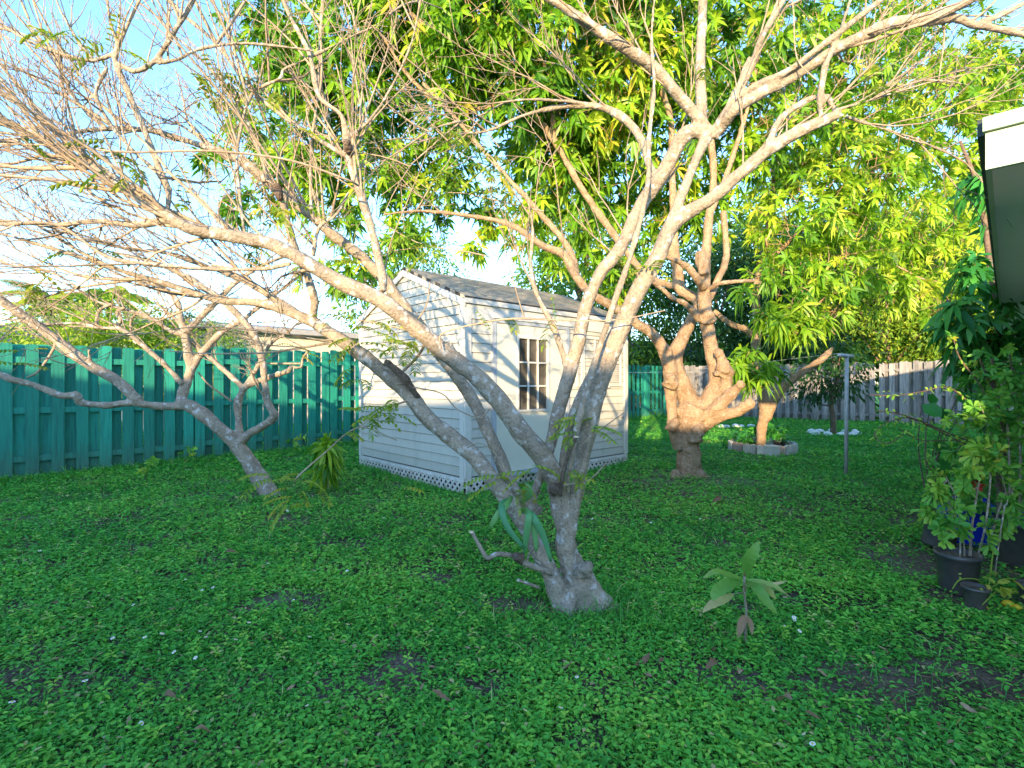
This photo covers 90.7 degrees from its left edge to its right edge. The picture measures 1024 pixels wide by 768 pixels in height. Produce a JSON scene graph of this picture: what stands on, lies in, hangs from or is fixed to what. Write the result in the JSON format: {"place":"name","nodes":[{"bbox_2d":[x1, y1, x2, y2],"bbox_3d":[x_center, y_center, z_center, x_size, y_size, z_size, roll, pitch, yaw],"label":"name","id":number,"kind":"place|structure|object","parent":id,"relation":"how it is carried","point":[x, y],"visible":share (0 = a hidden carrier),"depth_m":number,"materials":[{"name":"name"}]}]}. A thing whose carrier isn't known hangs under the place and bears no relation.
{"place":"outdoors","nodes":[
{"label":"outdoors","id":0,"kind":"place"},
{"bbox_2d":[0,386,1023,767],"bbox_3d":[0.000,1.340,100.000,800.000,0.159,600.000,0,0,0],"label":"ground","id":1,"kind":"structure","parent":0,"point":[984,676],"depth_m":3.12,"materials":[{"name":"green plant"}]},
{"bbox_2d":[0,317,45,343],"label":"bush","id":2,"kind":"object","parent":1,"relation":"on","point":[16,338],"visible":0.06,"depth_m":12.48,"materials":[{"name":"green plant"}]},
{"bbox_2d":[0,279,94,339],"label":"palm tree","id":3,"kind":"object","parent":1,"relation":"on","point":[56,296],"visible":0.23,"depth_m":16.68,"materials":[{"name":"green plant"}]},
{"bbox_2d":[0,324,97,347],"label":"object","id":4,"kind":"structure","parent":1,"relation":"on","point":[19,334],"depth_m":25.34,"materials":[{"name":"green plant"}]},
{"bbox_2d":[40,320,123,346],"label":"palm tree","id":5,"kind":"object","parent":1,"relation":"on","point":[77,328],"visible":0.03,"depth_m":14.70,"materials":[{"name":"green plant"}]},
{"bbox_2d":[0,287,178,418],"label":"bush","id":6,"kind":"object","parent":1,"relation":"on","point":[86,339],"visible":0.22,"depth_m":11.22,"materials":[{"name":"green plant"}]},
{"bbox_2d":[76,285,154,319],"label":"palm tree","id":7,"kind":"object","parent":1,"relation":"on","point":[133,296],"visible":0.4,"depth_m":18.74,"materials":[{"name":"green plant"}]},
{"bbox_2d":[135,456,159,475],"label":"weed","id":8,"kind":"object","parent":1,"relation":"on","point":[149,462],"visible":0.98,"depth_m":7.50,"materials":[{"name":"green plant"}]},
{"bbox_2d":[66,294,230,401],"bbox_3d":[-9.328,-0.580,13.124,3.550,3.700,3.893,0,0,0],"label":"bush","id":9,"kind":"object","parent":1,"relation":"on","point":[158,328],"visible":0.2,"depth_m":12.60,"materials":[{"name":"green plant"}]},
{"bbox_2d":[163,689,175,696],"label":"fallen leaf","id":10,"kind":"object","parent":1,"relation":"on","point":[169,692],"visible":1,"depth_m":2.18,"materials":[{"name":"brown plant"}]},
{"bbox_2d":[167,303,198,319],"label":"tree","id":11,"kind":"object","parent":1,"relation":"on","point":[191,317],"visible":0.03,"depth_m":18.97,"materials":[{"name":"green plant"}]},
{"bbox_2d":[177,444,197,460],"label":"weed","id":12,"kind":"object","parent":1,"relation":"on","point":[192,449],"visible":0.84,"depth_m":8.63,"materials":[{"name":"green plant"}]},
{"bbox_2d":[0,134,398,495],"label":"leafless tree","id":13,"kind":"object","parent":1,"relation":"on","point":[237,439],"visible":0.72,"depth_m":6.22,"materials":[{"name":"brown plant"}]},
{"bbox_2d":[195,724,210,732],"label":"fallen leaf","id":14,"kind":"object","parent":1,"relation":"on","point":[202,726],"visible":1,"depth_m":1.95,"materials":[{"name":"plant"}]},
{"bbox_2d":[161,310,251,413],"bbox_3d":[-7.089,-0.272,12.065,2.099,3.099,2.163,0,0,0],"label":"bush","id":15,"kind":"object","parent":1,"relation":"on","point":[226,339],"visible":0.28,"depth_m":11.97,"materials":[{"name":"green plant"}]},
{"bbox_2d":[121,318,358,430],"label":"house","id":16,"kind":"structure","parent":1,"relation":"on","point":[312,333],"depth_m":15.69,"materials":[{"name":"paint"}]},
{"bbox_2d":[285,434,305,455],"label":"weed","id":17,"kind":"object","parent":1,"relation":"on","point":[295,442],"visible":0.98,"depth_m":9.42,"materials":[{"name":"green plant"}]},
{"bbox_2d":[300,431,347,492],"bbox_3d":[-2.373,1.138,6.591,0.544,1.060,0.590,0,0,16],"label":"mango seedling","id":18,"kind":"object","parent":1,"relation":"on","point":[324,468],"visible":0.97,"depth_m":6.50,"materials":[{"name":"green plant"}]},
{"bbox_2d":[0,342,666,477],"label":"wooden fence","id":19,"kind":"object","parent":1,"relation":"on","point":[42,431],"visible":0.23,"depth_m":8.47,"materials":[{"name":"teal paint"}]},
{"bbox_2d":[318,215,482,332],"bbox_3d":[-4.338,-2.932,21.340,6.487,8.434,7.479,0,0,0],"label":"tree","id":20,"kind":"object","parent":1,"relation":"on","point":[432,264],"visible":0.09,"depth_m":20.51,"materials":[{"name":"green plant"}]},
{"bbox_2d":[432,689,450,700],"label":"fallen leaf","id":21,"kind":"object","parent":1,"relation":"on","point":[439,693],"visible":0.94,"depth_m":2.18,"materials":[{"name":"plant"}]},
{"bbox_2d":[356,267,627,493],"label":"garden shed","id":22,"kind":"structure","parent":1,"relation":"on","point":[522,371],"depth_m":7.07,"materials":[{"name":"white wood"}]},
{"bbox_2d":[497,323,565,472],"bbox_3d":[0.293,0.188,7.038,1.362,1.963,0.056,0,0,-42],"label":"door","id":23,"kind":"structure","parent":22,"relation":"in","point":[530,377],"depth_m":6.97,"materials":[{"name":"paint"}]},
{"bbox_2d":[583,337,598,379],"bbox_3d":[1.306,-0.360,7.978,0.590,0.740,0.046,0,0,-42],"label":"window","id":24,"kind":"structure","parent":22,"relation":"in","point":[593,338],"depth_m":7.84,"materials":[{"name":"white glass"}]},
{"bbox_2d":[0,0,1023,618],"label":"leafless tree","id":25,"kind":"object","parent":1,"relation":"on","point":[570,582],"visible":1,"depth_m":3.07,"materials":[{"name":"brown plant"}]},
{"bbox_2d":[489,483,551,561],"bbox_3d":[0.048,0.823,3.055,0.372,0.435,0.211,0,0,0],"label":"strap leaf plant","id":26,"kind":"object","parent":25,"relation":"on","point":[533,524],"visible":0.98,"depth_m":2.97,"materials":[{"name":"green plant"}]},
{"bbox_2d":[187,0,838,478],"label":"mango tree","id":27,"kind":"object","parent":1,"relation":"on","point":[625,86],"visible":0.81,"depth_m":8.18,"materials":[{"name":"green plant"}]},
{"bbox_2d":[502,177,643,307],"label":"tree","id":28,"kind":"object","parent":1,"relation":"on","point":[560,289],"visible":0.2,"depth_m":24.14,"materials":[{"name":"green plant"}]},
{"bbox_2d":[572,237,690,410],"bbox_3d":[5.644,-2.765,24.058,7.100,8.681,6.613,0,0,-39],"label":"tree","id":29,"kind":"object","parent":1,"relation":"on","point":[657,326],"visible":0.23,"depth_m":22.69,"materials":[{"name":"green plant"}]},
{"bbox_2d":[635,652,649,665],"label":"fallen leaf","id":30,"kind":"object","parent":1,"relation":"on","point":[645,659],"visible":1,"depth_m":2.48,"materials":[{"name":"plant"}]},
{"bbox_2d":[631,341,733,407],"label":"house","id":31,"kind":"structure","parent":1,"relation":"on","point":[655,370],"depth_m":27.00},
{"bbox_2d":[706,658,717,668],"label":"fallen leaf","id":32,"kind":"object","parent":1,"relation":"on","point":[711,663],"visible":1,"depth_m":2.40,"materials":[{"name":"plant"}]},
{"bbox_2d":[628,208,802,402],"bbox_3d":[8.713,-2.897,22.025,7.423,10.290,8.005,0,0,44],"label":"tree","id":33,"kind":"object","parent":1,"relation":"on","point":[730,272],"visible":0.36,"depth_m":21.06,"materials":[{"name":"green plant"}]},
{"bbox_2d":[712,496,721,502],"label":"fallen leaf","id":34,"kind":"object","parent":1,"relation":"on","point":[716,498],"visible":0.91,"depth_m":5.86,"materials":[{"name":"brown plant"}]},
{"bbox_2d":[727,440,732,449],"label":"edging block","id":35,"kind":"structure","parent":1,"relation":"on","point":[729,444],"depth_m":10.03,"materials":[{"name":"concrete"}]},
{"bbox_2d":[732,442,742,451],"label":"edging block","id":36,"kind":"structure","parent":1,"relation":"on","point":[737,446],"depth_m":9.81,"materials":[{"name":"grey concrete"}]},
{"bbox_2d":[702,541,787,643],"bbox_3d":[1.274,1.119,2.642,0.597,0.574,0.196,0,0,-23],"label":"mango seedling","id":37,"kind":"object","parent":1,"relation":"on","point":[721,588],"visible":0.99,"depth_m":2.66,"materials":[{"name":"green plant"}]},
{"bbox_2d":[722,417,774,448],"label":"shrub","id":38,"kind":"object","parent":1,"relation":"on","point":[742,438],"visible":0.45,"depth_m":10.11,"materials":[{"name":"green plant"}]},
{"bbox_2d":[743,443,756,453],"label":"edging block","id":39,"kind":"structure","parent":1,"relation":"on","point":[751,448],"depth_m":9.60,"materials":[{"name":"concrete"}]},
{"bbox_2d":[662,162,856,360],"bbox_3d":[13.235,-5.363,26.899,11.023,13.312,9.862,0,0,-38],"label":"tree","id":40,"kind":"object","parent":1,"relation":"on","point":[734,202],"visible":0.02,"depth_m":26.12,"materials":[{"name":"green plant"}]},
{"bbox_2d":[757,445,764,454],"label":"edging block","id":41,"kind":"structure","parent":1,"relation":"on","point":[761,449],"depth_m":9.49,"materials":[{"name":"concrete"}]},
{"bbox_2d":[765,438,771,444],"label":"edging block","id":42,"kind":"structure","parent":1,"relation":"on","point":[768,442],"depth_m":10.46,"materials":[{"name":"concrete"}]},
{"bbox_2d":[764,445,780,457],"bbox_3d":[4.760,1.227,9.241,0.190,0.212,0.190,0,0,-17],"label":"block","id":43,"kind":"object","parent":1,"relation":"on","point":[771,450],"visible":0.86,"depth_m":9.18,"materials":[{"name":"grey concrete"}]},
{"bbox_2d":[768,423,788,445],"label":"potted plant","id":44,"kind":"object","parent":1,"relation":"on","point":[782,440],"visible":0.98,"depth_m":9.74,"materials":[{"name":"green plant"}]},
{"bbox_2d":[780,445,784,454],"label":"edging block","id":45,"kind":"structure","parent":1,"relation":"on","point":[782,449],"depth_m":9.43,"materials":[{"name":"grey concrete"}]},
{"bbox_2d":[775,691,791,701],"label":"fallen leaf","id":46,"kind":"object","parent":1,"relation":"on","point":[786,694],"visible":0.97,"depth_m":2.14,"materials":[{"name":"brown plant"}]},
{"bbox_2d":[715,264,852,365],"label":"tree","id":47,"kind":"object","parent":1,"relation":"on","point":[785,301],"visible":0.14,"depth_m":19.70,"materials":[{"name":"green plant"}]},
{"bbox_2d":[784,445,794,454],"bbox_3d":[5.224,1.242,9.526,0.235,0.192,0.060,1,0,-27],"label":"edging block","id":48,"kind":"object","parent":1,"relation":"on","point":[789,449],"depth_m":9.48,"materials":[{"name":"concrete"}]},
{"bbox_2d":[792,443,797,453],"bbox_3d":[5.416,1.233,9.674,0.060,0.191,0.235,-1,0,41],"label":"edging block","id":49,"kind":"object","parent":1,"relation":"on","point":[796,446],"depth_m":9.63,"materials":[{"name":"concrete"}]},
{"bbox_2d":[805,710,819,718],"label":"fallen leaf","id":50,"kind":"object","parent":1,"relation":"on","point":[812,713],"visible":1,"depth_m":2.06,"materials":[{"name":"brown plant"}]},
{"bbox_2d":[716,205,947,390],"bbox_3d":[12.431,-2.805,20.395,7.742,9.207,7.395,0,0,0],"label":"tree","id":51,"kind":"object","parent":1,"relation":"on","point":[859,328],"visible":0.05,"depth_m":19.01,"materials":[{"name":"green plant"}]},
{"bbox_2d":[784,322,896,433],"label":"tree","id":52,"kind":"object","parent":1,"relation":"on","point":[830,398],"visible":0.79,"depth_m":12.86,"materials":[{"name":"green plant"}]},
{"bbox_2d":[837,353,854,473],"bbox_3d":[5.093,0.484,7.710,0.533,1.890,0.066,0,0,-35],"label":"clothesline post","id":53,"kind":"object","parent":1,"relation":"on","point":[846,403],"visible":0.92,"depth_m":7.71,"materials":[{"name":"metal"}]},
{"bbox_2d":[640,353,837,372],"bbox_3d":[3.927,-0.290,12.260,0.414,0.347,9.545,0,0,-10],"label":"clothesline","id":54,"kind":"object","parent":53,"relation":"attached to","point":[770,361],"visible":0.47,"depth_m":8.33,"materials":[{"name":"metal"}]},
{"bbox_2d":[677,360,1023,424],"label":"wooden fence","id":55,"kind":"object","parent":1,"relation":"on","point":[906,377],"visible":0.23,"depth_m":16.40,"materials":[{"name":"grey wood"}]},
{"bbox_2d":[713,0,1023,446],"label":"mango tree","id":56,"kind":"object","parent":1,"relation":"on","point":[908,287],"visible":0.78,"depth_m":8.93,"materials":[{"name":"green plant"}]},
{"bbox_2d":[811,209,964,363],"bbox_3d":[13.268,-2.456,17.927,5.192,7.452,5.348,0,0,24],"label":"tree","id":57,"kind":"object","parent":1,"relation":"on","point":[884,335],"visible":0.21,"depth_m":17.39,"materials":[{"name":"green plant"}]},
{"bbox_2d":[837,182,947,349],"bbox_3d":[20.496,-4.868,27.102,10.784,12.376,10.196,0,0,0],"label":"tree","id":58,"kind":"object","parent":1,"relation":"on","point":[902,208],"visible":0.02,"depth_m":25.84,"materials":[{"name":"green plant"}]},
{"bbox_2d":[833,214,964,411],"bbox_3d":[15.715,-2.561,20.805,8.097,8.611,7.307,0,0,0],"label":"tree","id":59,"kind":"object","parent":1,"relation":"on","point":[892,361],"visible":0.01,"depth_m":18.94,"materials":[{"name":"green plant"}]},
{"bbox_2d":[850,235,993,362],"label":"tree","id":60,"kind":"object","parent":1,"relation":"on","point":[919,343],"visible":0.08,"depth_m":17.12,"materials":[{"name":"green plant"}]},
{"bbox_2d":[896,334,964,391],"bbox_3d":[14.090,-0.222,16.805,2.687,3.004,2.664,0,0,0],"label":"bush","id":61,"kind":"object","parent":1,"relation":"on","point":[930,355],"visible":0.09,"depth_m":16.83,"materials":[{"name":"green plant"}]},
{"bbox_2d":[839,186,1023,408],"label":"tree","id":62,"kind":"object","parent":1,"relation":"on","point":[913,214],"visible":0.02,"depth_m":19.17,"materials":[{"name":"green plant"}]},
{"bbox_2d":[920,519,958,546],"bbox_3d":[3.636,1.283,4.284,0.291,0.272,0.270,0,0,0],"label":"plant pot","id":63,"kind":"object","parent":1,"relation":"on","point":[928,537],"visible":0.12,"depth_m":4.25,"materials":[{"name":"plastic"}]},
{"bbox_2d":[918,390,996,513],"bbox_3d":[4.744,0.745,5.162,1.012,1.364,0.579,0,0,12],"label":"broad leaf plant","id":64,"kind":"object","parent":1,"relation":"on","point":[932,408],"visible":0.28,"depth_m":5.20,"materials":[{"name":"green plant"}]},
{"bbox_2d":[910,436,1023,596],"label":"potted shrub","id":65,"kind":"object","parent":1,"relation":"on","point":[952,561],"visible":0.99,"depth_m":3.37,"materials":[{"name":"green plant"}]},
{"bbox_2d":[960,702,977,712],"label":"fallen leaf","id":66,"kind":"object","parent":1,"relation":"on","point":[967,707],"visible":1,"depth_m":2.10,"materials":[{"name":"beige plant"}]},
{"bbox_2d":[936,481,1005,530],"bbox_3d":[3.923,1.035,4.286,0.525,0.468,0.351,0,0,-10],"label":"potted plant","id":67,"kind":"object","parent":1,"relation":"on","point":[981,505],"visible":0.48,"depth_m":4.21,"materials":[{"name":"green plant"}]},
{"bbox_2d":[919,140,1023,498],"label":"tree","id":68,"kind":"object","parent":1,"relation":"on","point":[966,324],"visible":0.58,"depth_m":5.40,"materials":[{"name":"green plant"}]},
{"bbox_2d":[937,494,1023,547],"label":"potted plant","id":69,"kind":"object","parent":1,"relation":"on","point":[977,533],"visible":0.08,"depth_m":4.34,"materials":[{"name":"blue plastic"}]},
{"bbox_2d":[939,355,1023,513],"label":"bushy shrub","id":70,"kind":"object","parent":1,"relation":"on","point":[953,458],"visible":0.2,"depth_m":4.62,"materials":[{"name":"green plant"}]},
{"bbox_2d":[946,550,1023,614],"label":"potted plant","id":71,"kind":"object","parent":1,"relation":"on","point":[975,595],"visible":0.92,"depth_m":3.04,"materials":[{"name":"green plant"}]},
{"bbox_2d":[960,369,1023,570],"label":"potted shrub","id":72,"kind":"object","parent":1,"relation":"on","point":[1011,552],"visible":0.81,"depth_m":3.89,"materials":[{"name":"green plant"}]},
{"bbox_2d":[870,330,1023,511],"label":"vine","id":73,"kind":"object","parent":72,"relation":"on","point":[994,384],"visible":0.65,"depth_m":4.05,"materials":[{"name":"green plant"}]},
{"bbox_2d":[977,107,1023,329],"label":"house","id":74,"kind":"structure","parent":1,"relation":"on","point":[1000,137],"depth_m":2.48,"materials":[{"name":"paint"}]},
{"bbox_2d":[1001,600,1014,607],"bbox_3d":[3.088,1.369,3.148,0.055,0.048,0.052,0,0,2],"label":"lemon","id":75,"kind":"object","parent":1,"relation":"on","point":[1006,601],"visible":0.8,"depth_m":3.14,"materials":[{"name":"yellow food"}]},
{"bbox_2d":[1012,604,1023,610],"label":"lemon","id":76,"kind":"object","parent":1,"relation":"on","point":[1018,606],"visible":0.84,"depth_m":3.09,"materials":[{"name":"yellow food"}]},
{"bbox_2d":[1016,579,1023,607],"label":"plant pot","id":77,"kind":"object","parent":1,"relation":"on","point":[1021,590],"visible":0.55,"depth_m":3.14,"materials":[{"name":"plastic"}]},
{"bbox_2d":[0,0,1023,383],"label":"sky","id":78,"kind":"structure","parent":0,"point":[139,43],"materials":[{"name":"blue"}]}
]}

